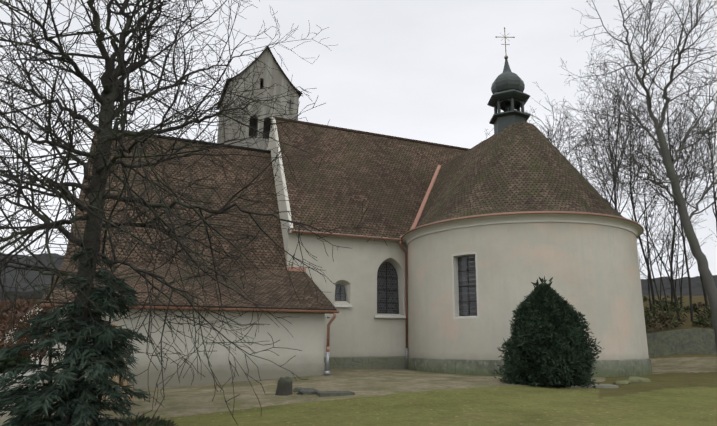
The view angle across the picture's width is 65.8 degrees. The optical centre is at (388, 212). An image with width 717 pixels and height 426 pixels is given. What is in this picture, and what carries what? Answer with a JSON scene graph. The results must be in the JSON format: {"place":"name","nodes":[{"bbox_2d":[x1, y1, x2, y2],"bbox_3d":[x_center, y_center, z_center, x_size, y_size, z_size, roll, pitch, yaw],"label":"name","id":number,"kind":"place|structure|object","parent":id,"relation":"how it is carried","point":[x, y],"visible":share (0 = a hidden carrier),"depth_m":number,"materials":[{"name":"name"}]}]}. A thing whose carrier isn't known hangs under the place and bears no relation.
{"place":"outdoors","nodes":[
{"label":"outdoors","id":0,"kind":"place"},
{"bbox_2d":[217,47,298,149],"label":"chapel tower","id":1,"kind":"structure","parent":0,"point":[277,75],"depth_m":33.01,"materials":[{"name":"paint"}]},
{"bbox_2d":[217,46,302,108],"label":"tower roof","id":2,"kind":"structure","parent":1,"relation":"on","point":[296,89],"depth_m":33.68,"materials":[{"name":"brown tile"}]},
{"bbox_2d":[0,295,716,425],"bbox_3d":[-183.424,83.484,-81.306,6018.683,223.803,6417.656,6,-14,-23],"label":"ground","id":3,"kind":"structure","parent":0,"point":[680,390],"depth_m":12.62,"materials":[{"name":"green plant"}]},
{"bbox_2d":[0,299,46,361],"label":"neighbour house","id":4,"kind":"structure","parent":3,"relation":"on","point":[19,313],"depth_m":59.77,"materials":[{"name":"tile"}]},
{"bbox_2d":[0,294,51,372],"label":"hedge","id":5,"kind":"object","parent":3,"relation":"on","point":[15,359],"visible":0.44,"depth_m":35.06,"materials":[{"name":"brown plant"}]},
{"bbox_2d":[0,239,153,425],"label":"drooping conifer","id":6,"kind":"object","parent":3,"relation":"on","point":[31,402],"visible":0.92,"depth_m":8.78,"materials":[{"name":"green plant"}]},
{"bbox_2d":[18,413,177,425],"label":"undergrowth","id":7,"kind":"object","parent":3,"relation":"on","point":[144,421],"visible":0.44,"depth_m":9.27,"materials":[{"name":"green plant"}]},
{"bbox_2d":[39,260,338,388],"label":"wall","id":8,"kind":"structure","parent":3,"relation":"on","point":[305,328],"depth_m":17.71,"materials":[{"name":"paint"}]},
{"bbox_2d":[40,126,336,310],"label":"tiled roof","id":9,"kind":"structure","parent":8,"relation":"on","point":[272,281],"depth_m":22.60,"materials":[{"name":"brown tile"}]},
{"bbox_2d":[0,0,387,425],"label":"bare tree","id":10,"kind":"object","parent":3,"relation":"on","point":[107,135],"visible":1,"depth_m":9.96,"materials":[{"name":"brown plant"}]},
{"bbox_2d":[267,122,407,368],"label":"church wall","id":11,"kind":"structure","parent":3,"relation":"on","point":[369,324],"depth_m":24.05,"materials":[{"name":"paint"}]},
{"bbox_2d":[272,116,468,238],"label":"nave roof","id":12,"kind":"structure","parent":11,"relation":"on","point":[385,180],"depth_m":27.56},
{"bbox_2d":[85,323,651,409],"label":"yard objects","id":13,"kind":"object","parent":3,"relation":"on","point":[284,386],"visible":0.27,"depth_m":13.53,"materials":[{"name":"grey stone"}]},
{"bbox_2d":[401,211,651,376],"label":"curved wall","id":14,"kind":"structure","parent":3,"relation":"on","point":[470,280],"depth_m":20.56,"materials":[{"name":"paint"}]},
{"bbox_2d":[400,164,442,236],"bbox_3d":[1.892,-0.860,28.187,0.435,5.198,5.718,-6,-15,25],"label":"roof flashing","id":15,"kind":"object","parent":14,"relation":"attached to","point":[419,213],"visible":0.85,"depth_m":28.19,"materials":[{"name":"orange metal"}]},
{"bbox_2d":[487,27,529,133],"bbox_3d":[5.851,-6.208,27.162,2.139,6.455,2.003,6,-14,-23],"label":"roof turret","id":16,"kind":"object","parent":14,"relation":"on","point":[508,96],"visible":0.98,"depth_m":26.47,"materials":[{"name":"grey metal"}]},
{"bbox_2d":[415,121,624,227],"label":"conical roof","id":17,"kind":"structure","parent":14,"relation":"on","point":[521,166],"depth_m":23.14,"materials":[{"name":"brown tile"}]},
{"bbox_2d":[493,276,602,388],"bbox_3d":[4.820,3.603,16.880,3.014,3.201,3.103,6,-14,-23],"label":"yew bush","id":18,"kind":"object","parent":3,"relation":"on","point":[546,344],"visible":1,"depth_m":16.10,"materials":[{"name":"green plant"}]},
{"bbox_2d":[485,41,716,320],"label":"bare trees","id":19,"kind":"object","parent":3,"relation":"on","point":[619,122],"visible":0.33,"depth_m":39.89,"materials":[{"name":"brown plant"}]},
{"bbox_2d":[550,0,716,352],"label":"bare tree","id":20,"kind":"object","parent":3,"relation":"on","point":[698,254],"visible":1,"depth_m":24.00,"materials":[{"name":"grey plant"}]},
{"bbox_2d":[586,146,716,321],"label":"bare trees","id":21,"kind":"object","parent":3,"relation":"on","point":[648,254],"visible":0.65,"depth_m":35.76,"materials":[{"name":"brown plant"}]},
{"bbox_2d":[642,294,712,332],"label":"slope shrubs","id":22,"kind":"object","parent":3,"relation":"on","point":[672,318],"visible":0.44,"depth_m":30.79,"materials":[{"name":"green plant"}]},
{"bbox_2d":[646,328,716,356],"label":"retaining wall","id":23,"kind":"structure","parent":3,"relation":"on","point":[682,341],"depth_m":28.80,"materials":[{"name":"stone"}]},
{"bbox_2d":[0,253,716,308],"bbox_3d":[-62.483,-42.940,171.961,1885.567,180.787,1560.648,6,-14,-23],"label":"distant hills","id":24,"kind":"structure","parent":0,"point":[696,284],"depth_m":395.43,"materials":[{"name":"plant"}]},
{"bbox_2d":[0,0,716,278],"label":"sky","id":25,"kind":"structure","parent":0,"point":[422,70],"materials":[{"name":"white"}]}
]}

